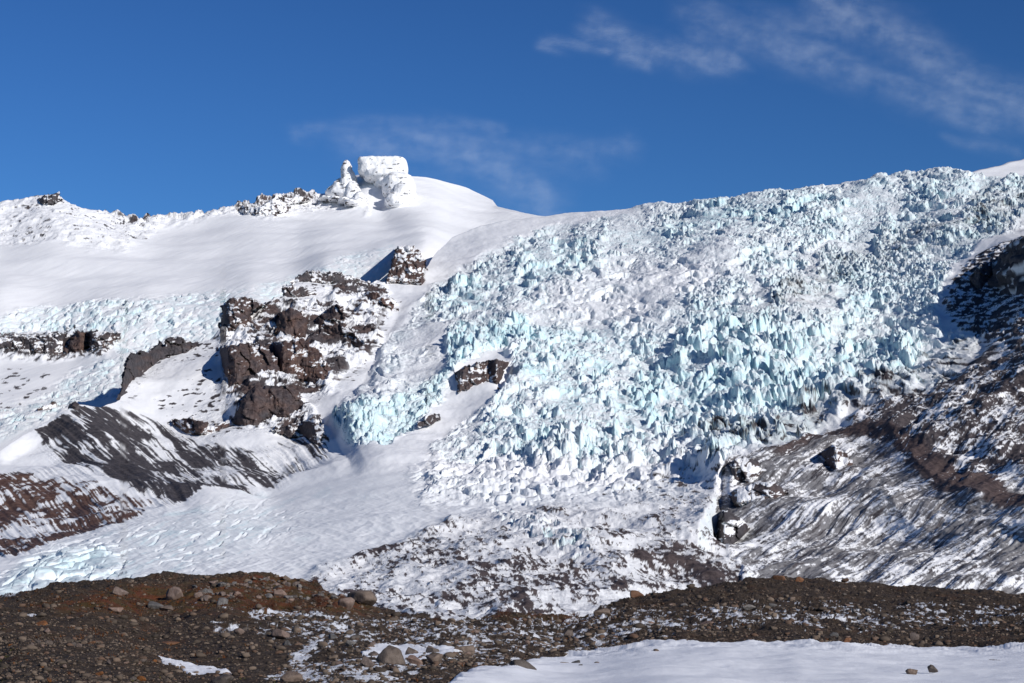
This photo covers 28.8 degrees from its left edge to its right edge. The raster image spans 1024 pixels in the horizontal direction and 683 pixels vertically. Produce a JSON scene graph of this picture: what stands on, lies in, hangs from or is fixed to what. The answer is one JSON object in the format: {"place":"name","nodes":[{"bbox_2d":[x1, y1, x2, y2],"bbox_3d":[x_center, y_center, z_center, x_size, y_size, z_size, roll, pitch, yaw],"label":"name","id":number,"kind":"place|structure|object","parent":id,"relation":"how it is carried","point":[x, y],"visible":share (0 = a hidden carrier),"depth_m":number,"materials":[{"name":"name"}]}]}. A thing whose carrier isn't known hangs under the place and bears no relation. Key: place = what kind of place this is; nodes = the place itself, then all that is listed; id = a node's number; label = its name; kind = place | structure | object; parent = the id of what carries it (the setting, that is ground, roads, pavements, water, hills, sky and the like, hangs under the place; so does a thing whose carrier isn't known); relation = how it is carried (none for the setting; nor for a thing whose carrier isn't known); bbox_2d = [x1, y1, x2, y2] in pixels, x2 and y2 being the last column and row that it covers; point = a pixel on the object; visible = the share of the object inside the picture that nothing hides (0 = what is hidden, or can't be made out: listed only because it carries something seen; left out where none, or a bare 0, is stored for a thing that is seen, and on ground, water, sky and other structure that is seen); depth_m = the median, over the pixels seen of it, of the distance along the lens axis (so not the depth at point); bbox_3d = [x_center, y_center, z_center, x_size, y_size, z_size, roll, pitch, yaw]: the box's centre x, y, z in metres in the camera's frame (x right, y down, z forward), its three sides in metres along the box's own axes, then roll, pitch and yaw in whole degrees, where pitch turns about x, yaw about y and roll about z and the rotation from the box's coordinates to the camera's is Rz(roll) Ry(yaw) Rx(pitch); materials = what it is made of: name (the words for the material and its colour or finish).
{"place":"outdoors","nodes":[
{"label":"outdoors","id":0,"kind":"place"},
{"bbox_2d":[0,243,396,449],"bbox_3d":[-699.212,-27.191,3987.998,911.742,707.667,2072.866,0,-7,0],"label":"hanging glacier","id":1,"kind":"object","parent":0,"point":[31,384],"visible":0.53,"depth_m":4082.41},
{"bbox_2d":[0,331,68,355],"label":"rock outcrop","id":2,"kind":"object","parent":1,"relation":"on","point":[51,345],"visible":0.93,"depth_m":4011.07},
{"bbox_2d":[37,401,57,410],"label":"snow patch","id":3,"kind":"object","parent":1,"relation":"on","point":[51,405],"visible":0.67,"depth_m":3355.95,"materials":[{"name":"white snow"}]},
{"bbox_2d":[64,331,89,353],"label":"rock outcrop","id":4,"kind":"object","parent":1,"relation":"on","point":[79,341],"visible":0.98,"depth_m":4016.08,"materials":[{"name":"stone"}]},
{"bbox_2d":[84,329,120,349],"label":"rock outcrop","id":5,"kind":"object","parent":1,"relation":"on","point":[99,340],"visible":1,"depth_m":3993.41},
{"bbox_2d":[0,275,423,571],"bbox_3d":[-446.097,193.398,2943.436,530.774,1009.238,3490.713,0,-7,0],"label":"rocky ridge","id":6,"kind":"structure","parent":0,"point":[133,451],"depth_m":2599.59,"materials":[{"name":"white snow"}]},
{"bbox_2d":[68,401,86,409],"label":"rock outcrop","id":7,"kind":"object","parent":6,"relation":"on","point":[74,405],"visible":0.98,"depth_m":2596.19,"materials":[{"name":"grey stone"}]},
{"bbox_2d":[116,336,198,399],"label":"rock outcrop","id":8,"kind":"object","parent":6,"relation":"on","point":[139,363],"visible":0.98,"depth_m":3160.66,"materials":[{"name":"grey stone"}]},
{"bbox_2d":[172,416,229,435],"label":"rock outcrop","id":9,"kind":"object","parent":6,"relation":"on","point":[190,425],"visible":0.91,"depth_m":2760.23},
{"bbox_2d":[217,296,266,331],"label":"rock outcrop","id":10,"kind":"object","parent":6,"relation":"on","point":[235,313],"visible":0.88,"depth_m":3435.86,"materials":[{"name":"brown stone"}]},
{"bbox_2d":[215,343,279,385],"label":"rock outcrop","id":11,"kind":"object","parent":6,"relation":"on","point":[240,361],"visible":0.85,"depth_m":3029.39,"materials":[{"name":"brown stone"}]},
{"bbox_2d":[231,385,320,425],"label":"rock outcrop","id":12,"kind":"object","parent":6,"relation":"on","point":[258,405],"visible":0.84,"depth_m":2821.69,"materials":[{"name":"brown stone"}]},
{"bbox_2d":[274,307,308,338],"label":"rock outcrop","id":13,"kind":"object","parent":6,"relation":"on","point":[292,322],"visible":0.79,"depth_m":3372.62,"materials":[{"name":"brown stone"}]},
{"bbox_2d":[280,284,316,297],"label":"rock outcrop","id":14,"kind":"object","parent":6,"relation":"on","point":[291,290],"visible":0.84,"depth_m":3699.93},
{"bbox_2d":[271,419,328,444],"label":"rock outcrop","id":15,"kind":"object","parent":6,"relation":"on","point":[312,430],"visible":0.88,"depth_m":2716.58,"materials":[{"name":"brown stone"}]},
{"bbox_2d":[272,338,331,383],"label":"rock outcrop","id":16,"kind":"object","parent":6,"relation":"on","point":[302,359],"visible":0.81,"depth_m":3060.83,"materials":[{"name":"brown stone"}]},
{"bbox_2d":[290,270,380,287],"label":"rock outcrop","id":17,"kind":"object","parent":6,"relation":"on","point":[329,277],"visible":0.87,"depth_m":3862.56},
{"bbox_2d":[315,304,368,346],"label":"rock outcrop","id":18,"kind":"object","parent":6,"relation":"on","point":[331,321],"visible":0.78,"depth_m":3412.25,"materials":[{"name":"brown stone"}]},
{"bbox_2d":[361,291,398,310],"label":"rock outcrop","id":19,"kind":"object","parent":6,"relation":"on","point":[383,300],"visible":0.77,"depth_m":3713.67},
{"bbox_2d":[384,245,427,284],"bbox_3d":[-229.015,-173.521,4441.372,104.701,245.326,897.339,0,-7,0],"label":"rock outcrop","id":20,"kind":"object","parent":6,"relation":"on","point":[408,265],"visible":0.99,"depth_m":4040.58,"materials":[{"name":"brown stone"}]},
{"bbox_2d":[0,175,543,315],"bbox_3d":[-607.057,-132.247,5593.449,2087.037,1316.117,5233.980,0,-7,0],"label":"mountain","id":21,"kind":"structure","parent":0,"point":[60,253],"depth_m":5295.00,"materials":[{"name":"white snow"}]},
{"bbox_2d":[38,192,63,205],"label":"rock outcrop","id":22,"kind":"object","parent":21,"relation":"on","point":[52,199],"visible":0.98,"depth_m":5619.98,"materials":[{"name":"grey stone"}]},
{"bbox_2d":[239,193,313,215],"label":"ridge crag","id":23,"kind":"structure","parent":21,"relation":"on","point":[277,204],"depth_m":5990.84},
{"bbox_2d":[318,195,357,206],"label":"summit snow rib","id":24,"kind":"object","parent":21,"relation":"on","point":[344,201],"visible":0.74,"depth_m":6266.82,"materials":[{"name":"white snow"}]},
{"bbox_2d":[325,160,367,205],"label":"summit spire","id":25,"kind":"structure","parent":21,"relation":"on","point":[346,185],"depth_m":6484.43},
{"bbox_2d":[358,156,407,183],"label":"summit rock","id":26,"kind":"object","parent":21,"relation":"on","point":[371,169],"visible":0.7,"depth_m":6455.55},
{"bbox_2d":[373,171,416,208],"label":"summit buttress","id":27,"kind":"structure","parent":21,"relation":"on","point":[398,189],"depth_m":6277.09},
{"bbox_2d":[0,442,713,594],"bbox_3d":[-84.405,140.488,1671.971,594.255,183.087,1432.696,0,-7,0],"label":"glacier tongue","id":28,"kind":"object","parent":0,"point":[303,530],"visible":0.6,"depth_m":1826.40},
{"bbox_2d":[0,571,1023,682],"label":"ground","id":29,"kind":"structure","parent":0,"point":[935,603],"depth_m":151.28,"materials":[{"name":"stone"}]},
{"bbox_2d":[35,620,47,625],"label":"boulder","id":30,"kind":"object","parent":29,"relation":"on","point":[43,622],"visible":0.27,"depth_m":113.67,"materials":[{"name":"brown stone"}]},
{"bbox_2d":[45,640,52,644],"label":"stone","id":31,"kind":"object","parent":29,"relation":"on","point":[47,642],"visible":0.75,"depth_m":86.43,"materials":[{"name":"grey stone"}]},
{"bbox_2d":[108,607,122,612],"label":"boulder","id":32,"kind":"object","parent":29,"relation":"on","point":[116,609],"visible":0.88,"depth_m":147.85,"materials":[{"name":"beige stone"}]},
{"bbox_2d":[112,586,128,594],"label":"boulder","id":33,"kind":"object","parent":29,"relation":"on","point":[118,591],"visible":0.81,"depth_m":183.42,"materials":[{"name":"beige stone"}]},
{"bbox_2d":[137,676,145,680],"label":"stone","id":34,"kind":"object","parent":29,"relation":"on","point":[141,678],"visible":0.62,"depth_m":69.07,"materials":[{"name":"brown stone"}]},
{"bbox_2d":[147,601,163,608],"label":"boulder","id":35,"kind":"object","parent":29,"relation":"on","point":[154,605],"visible":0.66,"depth_m":175.84,"materials":[{"name":"grey stone"}]},
{"bbox_2d":[159,605,173,610],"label":"boulder","id":36,"kind":"object","parent":29,"relation":"on","point":[166,607],"visible":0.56,"depth_m":173.62,"materials":[{"name":"beige stone"}]},
{"bbox_2d":[156,641,179,644],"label":"boulder","id":37,"kind":"object","parent":29,"relation":"on","point":[170,642],"visible":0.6,"depth_m":114.48,"materials":[{"name":"brown stone"}]},
{"bbox_2d":[166,586,182,599],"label":"boulder","id":38,"kind":"object","parent":29,"relation":"on","point":[173,592],"visible":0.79,"depth_m":188.04,"materials":[{"name":"beige stone"}]},
{"bbox_2d":[159,656,230,674],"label":"snow patch","id":39,"kind":"object","parent":29,"relation":"on","point":[191,668],"visible":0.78,"depth_m":84.86,"materials":[{"name":"white snow"}]},
{"bbox_2d":[194,592,202,597],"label":"stone","id":40,"kind":"object","parent":29,"relation":"on","point":[198,594],"visible":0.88,"depth_m":181.92,"materials":[{"name":"beige stone"}]},
{"bbox_2d":[203,588,212,592],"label":"stone","id":41,"kind":"object","parent":29,"relation":"on","point":[205,590],"visible":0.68,"depth_m":187.18,"materials":[{"name":"grey stone"}]},
{"bbox_2d":[218,582,225,586],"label":"stone","id":42,"kind":"object","parent":29,"relation":"on","point":[221,584],"visible":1,"depth_m":193.26,"materials":[{"name":"grey stone"}]},
{"bbox_2d":[217,597,227,604],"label":"boulder","id":43,"kind":"object","parent":29,"relation":"on","point":[221,600],"visible":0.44,"depth_m":168.90,"materials":[{"name":"grey stone"}]},
{"bbox_2d":[212,674,233,682],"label":"boulder","id":44,"kind":"object","parent":29,"relation":"on","point":[225,678],"visible":1,"depth_m":70.77,"materials":[{"name":"grey stone"}]},
{"bbox_2d":[233,628,244,634],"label":"boulder","id":45,"kind":"object","parent":29,"relation":"on","point":[239,631],"visible":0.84,"depth_m":118.64,"materials":[{"name":"beige stone"}]},
{"bbox_2d":[242,598,258,607],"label":"shrub","id":46,"kind":"object","parent":29,"relation":"on","point":[248,605],"visible":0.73,"depth_m":168.51,"materials":[{"name":"brown plant"}]},
{"bbox_2d":[265,599,278,609],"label":"shrub","id":47,"kind":"object","parent":29,"relation":"on","point":[272,605],"visible":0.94,"depth_m":171.52,"materials":[{"name":"brown plant"}]},
{"bbox_2d":[273,589,286,596],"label":"boulder","id":48,"kind":"object","parent":29,"relation":"on","point":[280,592],"visible":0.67,"depth_m":193.00,"materials":[{"name":"beige stone"}]},
{"bbox_2d":[271,629,289,638],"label":"boulder","id":49,"kind":"object","parent":29,"relation":"on","point":[278,633],"visible":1,"depth_m":117.41,"materials":[{"name":"beige stone"}]},
{"bbox_2d":[280,671,302,681],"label":"boulder","id":50,"kind":"object","parent":29,"relation":"on","point":[290,676],"visible":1,"depth_m":69.43,"materials":[{"name":"beige stone"}]},
{"bbox_2d":[286,597,304,609],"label":"shrub","id":51,"kind":"object","parent":29,"relation":"on","point":[288,603],"visible":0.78,"depth_m":174.36,"materials":[{"name":"brown plant"}]},
{"bbox_2d":[314,594,324,602],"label":"shrub","id":52,"kind":"object","parent":29,"relation":"on","point":[319,600],"visible":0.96,"depth_m":181.13,"materials":[{"name":"brown plant"}]},
{"bbox_2d":[328,634,336,638],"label":"boulder","id":53,"kind":"object","parent":29,"relation":"on","point":[331,636],"visible":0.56,"depth_m":115.34,"materials":[{"name":"grey stone"}]},
{"bbox_2d":[338,597,354,609],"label":"boulder","id":54,"kind":"object","parent":29,"relation":"on","point":[348,603],"visible":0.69,"depth_m":176.47,"materials":[{"name":"beige stone"}]},
{"bbox_2d":[345,640,355,645],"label":"boulder","id":55,"kind":"object","parent":29,"relation":"on","point":[349,642],"visible":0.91,"depth_m":103.99,"materials":[{"name":"grey stone"}]},
{"bbox_2d":[347,590,376,605],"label":"boulder","id":56,"kind":"object","parent":29,"relation":"on","point":[367,597],"visible":0.96,"depth_m":191.31,"materials":[{"name":"beige stone"}]},
{"bbox_2d":[361,656,375,666],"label":"boulder","id":57,"kind":"object","parent":29,"relation":"on","point":[366,661],"visible":0.94,"depth_m":76.11,"materials":[{"name":"stone"}]},
{"bbox_2d":[376,645,405,664],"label":"boulder","id":58,"kind":"object","parent":29,"relation":"on","point":[390,654],"visible":0.74,"depth_m":79.54,"materials":[{"name":"grey stone"}]},
{"bbox_2d":[405,647,418,654],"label":"boulder","id":59,"kind":"object","parent":29,"relation":"on","point":[409,650],"visible":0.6,"depth_m":93.67,"materials":[{"name":"grey stone"}]},
{"bbox_2d":[406,655,422,664],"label":"boulder","id":60,"kind":"object","parent":29,"relation":"on","point":[412,659],"visible":0.94,"depth_m":80.70,"materials":[{"name":"brown stone"}]},
{"bbox_2d":[361,643,472,661],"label":"snow patch","id":61,"kind":"object","parent":29,"relation":"on","point":[378,648],"visible":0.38,"depth_m":101.26,"materials":[{"name":"white snow"}]},
{"bbox_2d":[426,647,438,652],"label":"boulder","id":62,"kind":"object","parent":29,"relation":"on","point":[430,650],"visible":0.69,"depth_m":98.86,"materials":[{"name":"stone"}]},
{"bbox_2d":[425,654,442,663],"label":"boulder","id":63,"kind":"object","parent":29,"relation":"on","point":[431,658],"visible":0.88,"depth_m":80.82,"materials":[{"name":"grey stone"}]},
{"bbox_2d":[454,645,474,652],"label":"boulder","id":64,"kind":"object","parent":29,"relation":"on","point":[470,648],"visible":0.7,"depth_m":99.38,"materials":[{"name":"grey stone"}]},
{"bbox_2d":[0,586,990,682],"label":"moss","id":65,"kind":"object","parent":29,"relation":"on","point":[218,658],"visible":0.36,"depth_m":83.95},
{"bbox_2d":[0,573,995,681],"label":"heath","id":66,"kind":"object","parent":29,"relation":"on","point":[89,603],"visible":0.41,"depth_m":164.92,"materials":[{"name":"brown plant"}]},
{"bbox_2d":[498,626,506,631],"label":"stone","id":67,"kind":"object","parent":29,"relation":"on","point":[501,628],"visible":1,"depth_m":147.45,"materials":[{"name":"grey stone"}]},
{"bbox_2d":[498,608,510,615],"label":"shrub","id":68,"kind":"object","parent":29,"relation":"on","point":[504,614],"visible":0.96,"depth_m":203.38,"materials":[{"name":"brown plant"}]},
{"bbox_2d":[564,629,573,636],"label":"boulder","id":69,"kind":"object","parent":29,"relation":"on","point":[568,632],"visible":0.92,"depth_m":152.37,"materials":[{"name":"stone"}]},
{"bbox_2d":[593,608,609,615],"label":"boulder","id":70,"kind":"object","parent":29,"relation":"on","point":[601,611],"visible":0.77,"depth_m":190.40,"materials":[{"name":"stone"}]},
{"bbox_2d":[630,590,643,597],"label":"boulder","id":71,"kind":"object","parent":29,"relation":"on","point":[634,593],"visible":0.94,"depth_m":242.28,"materials":[{"name":"brown stone"}]},
{"bbox_2d":[449,639,1023,682],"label":"snow patch","id":72,"kind":"object","parent":29,"relation":"on","point":[749,661],"visible":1,"depth_m":84.75,"materials":[{"name":"white snow"}]},
{"bbox_2d":[509,659,536,669],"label":"boulder","id":73,"kind":"object","parent":72,"relation":"on","point":[523,663],"visible":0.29,"depth_m":81.32,"materials":[{"name":"grey stone"}]},
{"bbox_2d":[843,637,850,641],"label":"boulder","id":74,"kind":"object","parent":72,"relation":"on","point":[847,639],"visible":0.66,"depth_m":112.19,"materials":[{"name":"orange stone"}]},
{"bbox_2d":[905,669,917,674],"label":"boulder","id":75,"kind":"object","parent":72,"relation":"on","point":[911,671],"visible":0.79,"depth_m":78.00,"materials":[{"name":"beige stone"}]},
{"bbox_2d":[927,665,937,672],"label":"boulder","id":76,"kind":"object","parent":72,"relation":"on","point":[932,669],"visible":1,"depth_m":79.26,"materials":[{"name":"grey stone"}]},
{"bbox_2d":[742,604,754,609],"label":"boulder","id":77,"kind":"object","parent":29,"relation":"on","point":[748,607],"visible":0.98,"depth_m":180.37,"materials":[{"name":"beige stone"}]},
{"bbox_2d":[773,575,784,580],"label":"boulder","id":78,"kind":"object","parent":29,"relation":"on","point":[777,577],"visible":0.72,"depth_m":284.70,"materials":[{"name":"brown stone"}]},
{"bbox_2d":[795,576,803,581],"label":"boulder","id":79,"kind":"object","parent":29,"relation":"on","point":[799,579],"visible":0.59,"depth_m":288.83,"materials":[{"name":"brown stone"}]},
{"bbox_2d":[829,632,838,636],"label":"boulder","id":80,"kind":"object","parent":29,"relation":"on","point":[834,634],"visible":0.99,"depth_m":126.02,"materials":[{"name":"grey stone"}]},
{"bbox_2d":[909,632,918,639],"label":"boulder","id":81,"kind":"object","parent":29,"relation":"on","point":[913,636],"visible":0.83,"depth_m":134.94,"materials":[{"name":"grey stone"}]},
{"bbox_2d":[0,0,1023,217],"label":"sky","id":82,"kind":"structure","parent":0,"point":[138,107],"materials":[{"name":"blue"}]},
{"bbox_2d":[306,453,741,620],"bbox_3d":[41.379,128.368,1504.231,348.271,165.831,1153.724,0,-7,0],"label":"debris covered ice","id":83,"kind":"structure","parent":0,"point":[584,558],"depth_m":1386.99,"materials":[{"name":"white ice"}]},
{"bbox_2d":[277,166,1023,493],"bbox_3d":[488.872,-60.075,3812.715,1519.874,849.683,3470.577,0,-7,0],"label":"icefall","id":84,"kind":"object","parent":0,"point":[630,343],"visible":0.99,"depth_m":3179.21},
{"bbox_2d":[418,413,440,427],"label":"rock outcrop","id":85,"kind":"object","parent":84,"relation":"on","point":[429,419],"visible":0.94,"depth_m":2630.01,"materials":[{"name":"brown stone"}]},
{"bbox_2d":[454,359,508,393],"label":"rock outcrop","id":86,"kind":"object","parent":84,"relation":"on","point":[468,376],"visible":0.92,"depth_m":2891.80,"materials":[{"name":"brown stone"}]},
{"bbox_2d":[721,235,1023,593],"bbox_3d":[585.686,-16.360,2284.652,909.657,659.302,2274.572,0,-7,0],"label":"moraine slope","id":87,"kind":"structure","parent":0,"point":[926,488],"depth_m":1842.13,"materials":[{"name":"white snow"}]},
{"bbox_2d":[713,508,751,543],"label":"rock outcrop","id":88,"kind":"object","parent":87,"relation":"on","point":[732,528],"visible":0.89,"depth_m":1729.48,"materials":[{"name":"stone"}]},
{"bbox_2d":[728,457,765,482],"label":"rock outcrop","id":89,"kind":"object","parent":87,"relation":"on","point":[747,470],"visible":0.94,"depth_m":1996.49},
{"bbox_2d":[728,482,788,506],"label":"rock outcrop","id":90,"kind":"object","parent":87,"relation":"on","point":[741,496],"visible":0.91,"depth_m":1864.80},
{"bbox_2d":[818,444,852,469],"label":"rock outcrop","id":91,"kind":"object","parent":87,"relation":"on","point":[834,456],"visible":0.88,"depth_m":2065.44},
{"bbox_2d":[969,262,992,289],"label":"rock outcrop","id":92,"kind":"object","parent":87,"relation":"on","point":[980,277],"visible":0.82,"depth_m":3143.81,"materials":[{"name":"black stone"}]},
{"bbox_2d":[987,236,1023,297],"bbox_3d":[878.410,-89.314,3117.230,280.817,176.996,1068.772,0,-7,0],"label":"rock outcrop","id":93,"kind":"object","parent":87,"relation":"on","point":[1007,277],"visible":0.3,"depth_m":3043.45,"materials":[{"name":"black stone"}]},
{"bbox_2d":[973,159,1023,176],"bbox_3d":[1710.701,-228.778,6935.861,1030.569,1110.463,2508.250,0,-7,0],"label":"snow shoulder","id":94,"kind":"object","parent":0,"point":[1005,169],"visible":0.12,"depth_m":6565.58}
]}

